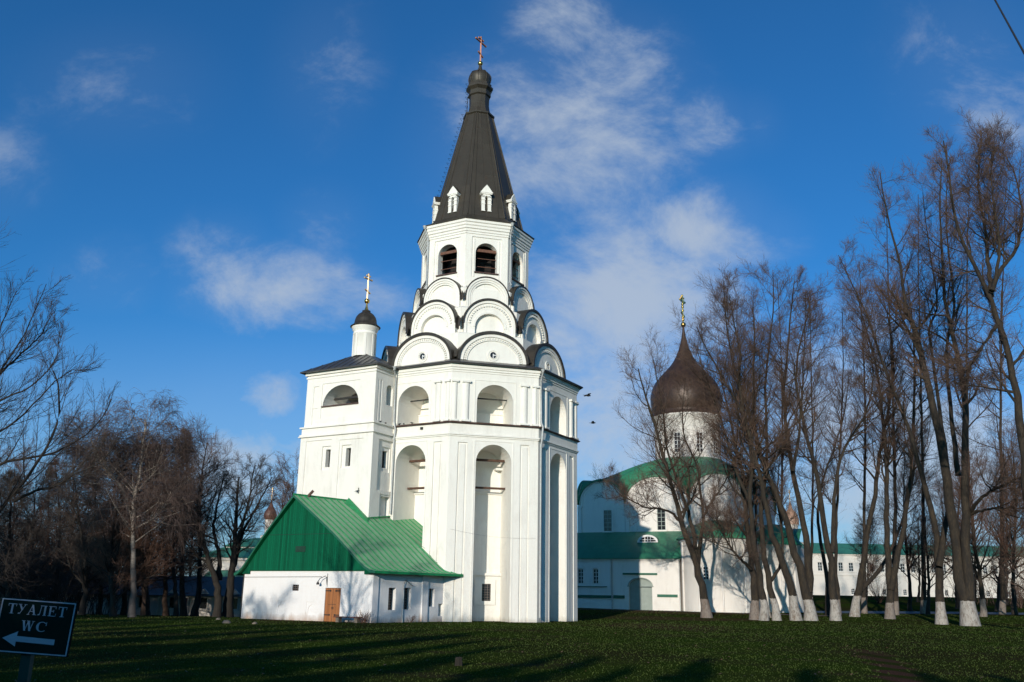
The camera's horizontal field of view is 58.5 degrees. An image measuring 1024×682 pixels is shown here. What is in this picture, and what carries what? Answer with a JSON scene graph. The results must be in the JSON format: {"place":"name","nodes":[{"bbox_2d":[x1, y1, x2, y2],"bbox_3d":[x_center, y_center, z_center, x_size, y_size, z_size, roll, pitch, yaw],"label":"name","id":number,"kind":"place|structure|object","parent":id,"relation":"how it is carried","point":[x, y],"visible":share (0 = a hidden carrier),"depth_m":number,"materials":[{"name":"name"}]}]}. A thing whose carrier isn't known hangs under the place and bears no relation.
{"place":"outdoors","nodes":[
{"label":"outdoors","id":0,"kind":"place"},
{"bbox_2d":[0,595,1023,681],"bbox_3d":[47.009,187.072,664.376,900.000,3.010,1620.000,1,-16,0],"label":"ground","id":1,"kind":"structure","parent":0,"point":[892,666],"depth_m":28.71,"materials":[{"name":"green plant"}]},
{"bbox_2d":[0,457,29,574],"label":"larch tree","id":2,"kind":"object","parent":1,"relation":"on","point":[8,516],"visible":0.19,"depth_m":67.62,"materials":[{"name":"brown plant"}]},
{"bbox_2d":[0,434,46,551],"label":"bare tree","id":3,"kind":"object","parent":1,"relation":"on","point":[20,472],"visible":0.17,"depth_m":91.43,"materials":[{"name":"brown plant"}]},
{"bbox_2d":[0,468,70,597],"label":"larch tree","id":4,"kind":"object","parent":1,"relation":"on","point":[9,567],"visible":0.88,"depth_m":60.72,"materials":[{"name":"brown plant"}]},
{"bbox_2d":[0,597,78,681],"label":"toilet sign","id":5,"kind":"object","parent":1,"relation":"on","point":[30,629],"visible":1,"depth_m":6.67,"materials":[{"name":"black metal"}]},
{"bbox_2d":[0,457,94,598],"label":"bare tree","id":6,"kind":"object","parent":1,"relation":"on","point":[40,509],"visible":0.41,"depth_m":68.39,"materials":[{"name":"brown plant"}]},
{"bbox_2d":[24,465,78,563],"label":"larch tree","id":7,"kind":"object","parent":1,"relation":"on","point":[46,504],"visible":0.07,"depth_m":94.32,"materials":[{"name":"brown plant"}]},
{"bbox_2d":[13,458,97,600],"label":"larch tree","id":8,"kind":"object","parent":1,"relation":"on","point":[67,506],"visible":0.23,"depth_m":72.64,"materials":[{"name":"brown plant"}]},
{"bbox_2d":[36,423,97,536],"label":"bare tree","id":9,"kind":"object","parent":1,"relation":"on","point":[62,477],"visible":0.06,"depth_m":98.03,"materials":[{"name":"brown plant"}]},
{"bbox_2d":[0,220,139,520],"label":"bare tree","id":10,"kind":"object","parent":1,"relation":"on","point":[3,368],"visible":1,"depth_m":27.46,"materials":[{"name":"brown plant"}]},
{"bbox_2d":[21,455,124,614],"bbox_3d":[-29.348,13.076,62.768,6.404,11.823,6.347,1,-16,0],"label":"bare tree","id":11,"kind":"object","parent":1,"relation":"on","point":[85,580],"visible":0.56,"depth_m":62.20,"materials":[{"name":"brown plant"}]},
{"bbox_2d":[0,519,156,614],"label":"undergrowth","id":12,"kind":"object","parent":1,"relation":"on","point":[73,597],"visible":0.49,"depth_m":66.47,"materials":[{"name":"brown plant"}]},
{"bbox_2d":[0,489,185,575],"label":"undergrowth","id":13,"kind":"object","parent":1,"relation":"on","point":[55,535],"visible":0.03,"depth_m":87.14,"materials":[{"name":"brown plant"}]},
{"bbox_2d":[66,468,120,571],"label":"larch tree","id":14,"kind":"object","parent":1,"relation":"on","point":[92,509],"visible":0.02,"depth_m":88.60,"materials":[{"name":"brown plant"}]},
{"bbox_2d":[43,452,154,614],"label":"larch tree","id":15,"kind":"object","parent":1,"relation":"on","point":[100,603],"visible":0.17,"depth_m":69.64,"materials":[{"name":"brown plant"}]},
{"bbox_2d":[69,480,151,616],"bbox_3d":[-25.578,13.359,59.483,4.690,9.520,5.636,15,-21,-41],"label":"bare tree","id":16,"kind":"object","parent":1,"relation":"on","point":[110,565],"visible":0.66,"depth_m":59.05,"materials":[{"name":"brown plant"}]},
{"bbox_2d":[0,574,242,616],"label":"range","id":17,"kind":"structure","parent":1,"relation":"on","point":[206,607],"depth_m":77.00,"materials":[{"name":"blue brick"}]},
{"bbox_2d":[169,597,173,607],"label":"window","id":18,"kind":"structure","parent":17,"relation":"in","point":[171,598],"depth_m":77.07,"materials":[{"name":"black glass"}]},
{"bbox_2d":[200,598,206,608],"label":"window","id":19,"kind":"structure","parent":17,"relation":"in","point":[203,604],"depth_m":76.97,"materials":[{"name":"black glass"}]},
{"bbox_2d":[233,598,237,608],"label":"window","id":20,"kind":"structure","parent":17,"relation":"in","point":[235,600],"depth_m":76.89,"materials":[{"name":"black glass"}]},
{"bbox_2d":[25,388,220,616],"bbox_3d":[-24.609,10.395,59.342,11.936,15.139,10.578,1,-16,0],"label":"birch tree","id":21,"kind":"object","parent":1,"relation":"on","point":[146,455],"visible":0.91,"depth_m":58.81,"materials":[{"name":"brown plant"}]},
{"bbox_2d":[87,456,171,615],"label":"larch tree","id":22,"kind":"object","parent":1,"relation":"on","point":[123,611],"visible":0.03,"depth_m":72.09,"materials":[{"name":"brown plant"}]},
{"bbox_2d":[95,481,189,597],"bbox_3d":[-24.039,13.519,59.839,6.664,9.434,6.004,-9,-18,31],"label":"bare tree","id":23,"kind":"object","parent":1,"relation":"on","point":[139,558],"visible":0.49,"depth_m":59.72,"materials":[{"name":"brown plant"}]},
{"bbox_2d":[81,446,207,615],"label":"larch tree","id":24,"kind":"object","parent":1,"relation":"on","point":[145,609],"visible":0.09,"depth_m":68.36,"materials":[{"name":"brown plant"}]},
{"bbox_2d":[122,440,229,615],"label":"larch tree","id":25,"kind":"object","parent":1,"relation":"on","point":[165,612],"visible":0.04,"depth_m":73.18,"materials":[{"name":"brown plant"}]},
{"bbox_2d":[149,469,205,616],"bbox_3d":[-23.827,14.361,65.092,4.602,10.756,3.879,15,-21,-41],"label":"bare tree","id":26,"kind":"object","parent":1,"relation":"on","point":[176,606],"visible":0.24,"depth_m":64.11,"materials":[{"name":"brown plant"}]},
{"bbox_2d":[142,429,226,616],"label":"larch tree","id":27,"kind":"object","parent":1,"relation":"on","point":[183,604],"visible":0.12,"depth_m":69.07,"materials":[{"name":"brown plant"}]},
{"bbox_2d":[154,493,225,575],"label":"larch tree","id":28,"kind":"object","parent":1,"relation":"on","point":[212,557],"visible":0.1,"depth_m":89.54,"materials":[{"name":"brown plant"}]},
{"bbox_2d":[145,410,242,616],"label":"lime tree","id":29,"kind":"object","parent":1,"relation":"on","point":[194,612],"visible":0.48,"depth_m":69.52,"materials":[{"name":"brown plant"}]},
{"bbox_2d":[161,451,294,616],"bbox_3d":[-20.495,13.639,64.470,9.116,11.942,6.418,1,-16,0],"label":"bare tree","id":30,"kind":"object","parent":1,"relation":"on","point":[238,540],"visible":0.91,"depth_m":64.54,"materials":[{"name":"brown plant"}]},
{"bbox_2d":[201,487,276,576],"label":"distant church","id":31,"kind":"structure","parent":1,"relation":"on","point":[243,557],"depth_m":117.49,"materials":[{"name":"white paint"}]},
{"bbox_2d":[253,479,296,545],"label":"bare tree","id":32,"kind":"object","parent":1,"relation":"on","point":[276,506],"visible":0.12,"depth_m":94.72,"materials":[{"name":"brown plant"}]},
{"bbox_2d":[253,448,299,532],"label":"bare tree","id":33,"kind":"object","parent":1,"relation":"on","point":[288,487],"visible":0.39,"depth_m":90.97,"materials":[{"name":"brown plant"}]},
{"bbox_2d":[333,616,361,622],"bbox_3d":[-9.637,16.438,53.615,1.900,0.530,0.360,-8,-18,28],"label":"bench","id":34,"kind":"object","parent":1,"relation":"on","point":[339,619],"visible":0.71,"depth_m":53.69,"materials":[{"name":"grey stone"}]},
{"bbox_2d":[234,490,462,622],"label":"annex house","id":35,"kind":"structure","parent":1,"relation":"on","point":[314,558],"depth_m":57.12,"materials":[{"name":"green paint"}]},
{"bbox_2d":[293,585,298,590],"bbox_3d":[-13.411,15.353,56.907,0.550,0.393,0.095,-8,-18,28],"label":"window","id":36,"kind":"structure","parent":35,"relation":"in","point":[295,587],"depth_m":56.91,"materials":[{"name":"black glass"}]},
{"bbox_2d":[324,588,340,621],"bbox_3d":[-10.820,16.030,55.160,1.331,2.152,0.085,-8,-18,28],"label":"door","id":37,"kind":"structure","parent":35,"relation":"in","point":[332,598],"depth_m":55.19,"materials":[{"name":"brown wood"}]},
{"bbox_2d":[388,588,392,609],"bbox_3d":[-7.516,15.621,55.390,0.095,1.316,0.648,-11,-19,36],"label":"window","id":38,"kind":"structure","parent":35,"relation":"in","point":[390,589],"depth_m":55.50,"materials":[{"name":"black glass"}]},
{"bbox_2d":[404,588,407,608],"bbox_3d":[-6.699,15.898,56.428,0.095,1.310,0.648,-11,-19,36],"label":"window","id":39,"kind":"structure","parent":35,"relation":"in","point":[405,589],"depth_m":56.59,"materials":[{"name":"black glass"}]},
{"bbox_2d":[429,589,430,606],"bbox_3d":[-5.359,16.311,58.140,0.095,1.129,0.528,-11,-19,36],"label":"window","id":40,"kind":"structure","parent":35,"relation":"in","point":[429,589],"depth_m":58.27,"materials":[{"name":"black glass"}]},
{"bbox_2d":[354,607,373,622],"bbox_3d":[-8.583,15.984,53.225,1.275,1.045,0.951,1,-16,0],"label":"dry shrub","id":41,"kind":"object","parent":1,"relation":"on","point":[365,619],"visible":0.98,"depth_m":53.12,"materials":[{"name":"brown plant"}]},
{"bbox_2d":[297,36,582,622],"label":"bell tower","id":42,"kind":"structure","parent":1,"relation":"on","point":[466,375],"depth_m":64.23,"materials":[{"name":"paint"}]},
{"bbox_2d":[382,451,384,467],"bbox_3d":[-9.012,8.198,63.084,0.050,1.180,0.570,-8,-18,28],"label":"slit window","id":43,"kind":"structure","parent":42,"relation":"in","point":[383,453],"depth_m":63.21,"materials":[{"name":"black glass"}]},
{"bbox_2d":[474,579,495,604],"bbox_3d":[-1.839,16.954,61.731,1.470,1.650,0.100,5,-16,-15],"label":"window","id":44,"kind":"structure","parent":42,"relation":"in","point":[484,589],"depth_m":61.70,"materials":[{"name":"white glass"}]},
{"bbox_2d":[455,657,462,665],"bbox_3d":[-1.268,7.672,21.785,0.218,0.279,0.193,11,-19,-32],"label":"stump","id":45,"kind":"object","parent":1,"relation":"on","point":[458,661],"visible":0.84,"depth_m":21.73,"materials":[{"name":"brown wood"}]},
{"bbox_2d":[586,322,749,617],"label":"lime tree","id":46,"kind":"object","parent":1,"relation":"on","point":[695,555],"visible":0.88,"depth_m":80.30,"materials":[{"name":"brown plant"}]},
{"bbox_2d":[577,295,804,612],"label":"cathedral","id":47,"kind":"structure","parent":1,"relation":"on","point":[622,563],"depth_m":95.89,"materials":[{"name":"white paint"}]},
{"bbox_2d":[578,569,582,583],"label":"window","id":48,"kind":"structure","parent":47,"relation":"in","point":[580,571],"depth_m":96.83,"materials":[{"name":"black glass"}]},
{"bbox_2d":[593,569,597,583],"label":"window","id":49,"kind":"structure","parent":47,"relation":"in","point":[595,571],"depth_m":96.15,"materials":[{"name":"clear glass"}]},
{"bbox_2d":[604,510,611,530],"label":"window","id":50,"kind":"structure","parent":47,"relation":"in","point":[607,513],"depth_m":103.08,"materials":[{"name":"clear glass"}]},
{"bbox_2d":[657,509,665,529],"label":"window","id":51,"kind":"structure","parent":47,"relation":"in","point":[661,525],"depth_m":100.56,"materials":[{"name":"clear glass"}]},
{"bbox_2d":[703,566,708,579],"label":"window","id":52,"kind":"structure","parent":47,"relation":"in","point":[705,568],"depth_m":89.47,"materials":[{"name":"black glass"}]},
{"bbox_2d":[670,345,793,619],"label":"lime tree","id":53,"kind":"object","parent":1,"relation":"on","point":[749,565],"visible":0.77,"depth_m":76.02,"materials":[{"name":"brown plant"}]},
{"bbox_2d":[668,258,804,620],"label":"lime tree","id":54,"kind":"object","parent":1,"relation":"on","point":[794,613],"visible":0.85,"depth_m":77.81,"materials":[{"name":"brown plant"}]},
{"bbox_2d":[711,297,764,475],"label":"lime tree","id":55,"kind":"object","parent":1,"relation":"on","point":[738,359],"visible":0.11,"depth_m":111.86,"materials":[{"name":"brown plant"}]},
{"bbox_2d":[672,267,814,620],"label":"lime tree","id":56,"kind":"object","parent":1,"relation":"on","point":[764,613],"visible":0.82,"depth_m":78.34,"materials":[{"name":"brown plant"}]},
{"bbox_2d":[700,254,817,620],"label":"lime tree","id":57,"kind":"object","parent":1,"relation":"on","point":[776,614],"visible":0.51,"depth_m":80.37,"materials":[{"name":"brown plant"}]},
{"bbox_2d":[713,337,809,617],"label":"lime tree","id":58,"kind":"object","parent":1,"relation":"on","point":[756,514],"visible":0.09,"depth_m":82.73,"materials":[{"name":"brown plant"}]},
{"bbox_2d":[748,257,794,525],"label":"lime tree","id":59,"kind":"object","parent":1,"relation":"on","point":[780,354],"visible":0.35,"depth_m":107.49,"materials":[{"name":"brown plant"}]},
{"bbox_2d":[706,264,859,620],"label":"lime tree","id":60,"kind":"object","parent":1,"relation":"on","point":[806,578],"visible":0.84,"depth_m":79.90,"materials":[{"name":"brown plant"}]},
{"bbox_2d":[783,491,802,543],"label":"distant belfry","id":61,"kind":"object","parent":1,"relation":"on","point":[791,515],"visible":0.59,"depth_m":245.05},
{"bbox_2d":[771,289,846,598],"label":"lime tree","id":62,"kind":"object","parent":1,"relation":"on","point":[812,515],"visible":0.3,"depth_m":100.26,"materials":[{"name":"brown plant"}]},
{"bbox_2d":[797,291,859,614],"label":"lime tree","id":63,"kind":"object","parent":1,"relation":"on","point":[837,504],"visible":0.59,"depth_m":92.65,"materials":[{"name":"brown plant"}]},
{"bbox_2d":[747,275,910,620],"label":"lime tree","id":64,"kind":"object","parent":1,"relation":"on","point":[835,611],"visible":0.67,"depth_m":81.52,"materials":[{"name":"brown plant"}]},
{"bbox_2d":[795,367,876,615],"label":"lime tree","id":65,"kind":"object","parent":1,"relation":"on","point":[825,568],"visible":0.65,"depth_m":89.86,"materials":[{"name":"brown plant"}]},
{"bbox_2d":[827,252,885,613],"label":"lime tree","id":66,"kind":"object","parent":1,"relation":"on","point":[864,609],"visible":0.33,"depth_m":96.64,"materials":[{"name":"brown plant"}]},
{"bbox_2d":[842,492,899,604],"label":"lime tree","id":67,"kind":"object","parent":1,"relation":"on","point":[870,551],"visible":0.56,"depth_m":115.59,"materials":[{"name":"brown plant"}]},
{"bbox_2d":[854,569,900,602],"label":"dry shrub","id":68,"kind":"object","parent":1,"relation":"on","point":[878,593],"visible":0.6,"depth_m":120.33,"materials":[{"name":"plant"}]},
{"bbox_2d":[810,275,952,616],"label":"lime tree","id":69,"kind":"object","parent":1,"relation":"on","point":[861,585],"visible":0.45,"depth_m":86.94,"materials":[{"name":"brown plant"}]},
{"bbox_2d":[825,253,958,618],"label":"lime tree","id":70,"kind":"object","parent":1,"relation":"on","point":[891,572],"visible":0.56,"depth_m":84.28,"materials":[{"name":"brown plant"}]},
{"bbox_2d":[845,184,939,614],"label":"lime tree","id":71,"kind":"object","parent":1,"relation":"on","point":[896,597],"visible":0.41,"depth_m":95.02,"materials":[{"name":"brown plant"}]},
{"bbox_2d":[849,418,940,610],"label":"lime tree","id":72,"kind":"object","parent":1,"relation":"on","point":[907,541],"visible":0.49,"depth_m":101.99,"materials":[{"name":"brown plant"}]},
{"bbox_2d":[828,155,980,624],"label":"lime tree","id":73,"kind":"object","parent":1,"relation":"on","point":[941,618],"visible":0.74,"depth_m":79.99,"materials":[{"name":"brown plant"}]},
{"bbox_2d":[801,543,1023,597],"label":"monastery range","id":74,"kind":"structure","parent":1,"relation":"on","point":[847,570],"depth_m":223.50,"materials":[{"name":"white paint"}]},
{"bbox_2d":[818,562,821,570],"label":"window","id":75,"kind":"structure","parent":74,"relation":"in","point":[819,563],"depth_m":223.79,"materials":[{"name":"grey glass"}]},
{"bbox_2d":[838,563,842,570],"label":"window","id":76,"kind":"structure","parent":74,"relation":"in","point":[840,564],"depth_m":223.90,"materials":[{"name":"grey glass"}]},
{"bbox_2d":[849,563,853,570],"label":"window","id":77,"kind":"structure","parent":74,"relation":"in","point":[850,564],"depth_m":223.93,"materials":[{"name":"grey glass"}]},
{"bbox_2d":[899,504,934,601],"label":"bare tree","id":78,"kind":"object","parent":1,"relation":"on","point":[919,591],"visible":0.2,"depth_m":128.39,"materials":[{"name":"brown plant"}]},
{"bbox_2d":[888,184,960,612],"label":"lime tree","id":79,"kind":"object","parent":1,"relation":"on","point":[923,600],"visible":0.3,"depth_m":100.34,"materials":[{"name":"brown plant"}]},
{"bbox_2d":[900,469,948,614],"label":"bare tree","id":80,"kind":"object","parent":1,"relation":"on","point":[929,585],"visible":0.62,"depth_m":93.98,"materials":[{"name":"brown plant"}]},
{"bbox_2d":[850,142,1023,625],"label":"lime tree","id":81,"kind":"object","parent":1,"relation":"on","point":[963,575],"visible":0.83,"depth_m":74.85,"materials":[{"name":"brown plant"}]},
{"bbox_2d":[912,475,974,578],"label":"lime tree","id":82,"kind":"object","parent":1,"relation":"on","point":[932,559],"visible":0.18,"depth_m":125.84,"materials":[{"name":"brown plant"}]},
{"bbox_2d":[929,402,990,608],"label":"bare tree","id":83,"kind":"object","parent":1,"relation":"on","point":[957,605],"visible":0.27,"depth_m":111.53,"materials":[{"name":"brown plant"}]},
{"bbox_2d":[910,107,1023,501],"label":"lime tree","id":84,"kind":"object","parent":1,"relation":"on","point":[982,207],"visible":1,"depth_m":62.45,"materials":[{"name":"brown plant"}]},
{"bbox_2d":[921,185,1013,537],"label":"lime tree","id":85,"kind":"object","parent":1,"relation":"on","point":[966,307],"visible":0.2,"depth_m":96.47,"materials":[{"name":"brown plant"}]},
{"bbox_2d":[913,437,1023,616],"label":"lime tree","id":86,"kind":"object","parent":1,"relation":"on","point":[978,576],"visible":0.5,"depth_m":89.98,"materials":[{"name":"brown plant"}]},
{"bbox_2d":[957,471,996,602],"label":"bare tree","id":87,"kind":"object","parent":1,"relation":"on","point":[975,600],"visible":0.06,"depth_m":130.62,"materials":[{"name":"brown plant"}]},
{"bbox_2d":[934,163,1023,614],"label":"lime tree","id":88,"kind":"object","parent":1,"relation":"on","point":[1002,605],"visible":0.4,"depth_m":102.15,"materials":[{"name":"brown plant"}]},
{"bbox_2d":[934,564,1023,607],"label":"undergrowth","id":89,"kind":"object","parent":1,"relation":"on","point":[1019,592],"visible":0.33,"depth_m":123.34,"materials":[{"name":"brown plant"}]},
{"bbox_2d":[961,411,1023,614],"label":"lime tree","id":90,"kind":"object","parent":1,"relation":"on","point":[1014,610],"visible":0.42,"depth_m":97.50,"materials":[{"name":"brown plant"}]},
{"bbox_2d":[970,436,1023,604],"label":"lime tree","id":91,"kind":"object","parent":1,"relation":"on","point":[1006,582],"visible":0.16,"depth_m":124.51,"materials":[{"name":"brown plant"}]},
{"bbox_2d":[977,464,1023,610],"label":"bare tree","id":92,"kind":"object","parent":1,"relation":"on","point":[997,580],"visible":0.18,"depth_m":105.01,"materials":[{"name":"brown plant"}]},
{"bbox_2d":[988,461,1023,589],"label":"bare tree","id":93,"kind":"object","parent":1,"relation":"on","point":[1021,577],"visible":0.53,"depth_m":88.06,"materials":[{"name":"brown plant"}]},
{"bbox_2d":[0,0,1023,575],"label":"sky","id":94,"kind":"structure","parent":0,"point":[218,185],"materials":[{"name":"blue"}]},
{"bbox_2d":[595,609,828,615],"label":"pavement","id":95,"kind":"structure","parent":0,"point":[690,611],"depth_m":88.17,"materials":[{"name":"concrete"}]},
{"bbox_2d":[801,611,1023,614],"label":"path","id":96,"kind":"structure","parent":0,"point":[909,612],"depth_m":96.35,"materials":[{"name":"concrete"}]},
{"bbox_2d":[994,0,1023,53],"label":"overhead cable","id":97,"kind":"object","parent":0,"point":[1011,30],"visible":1,"depth_m":15.57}
]}

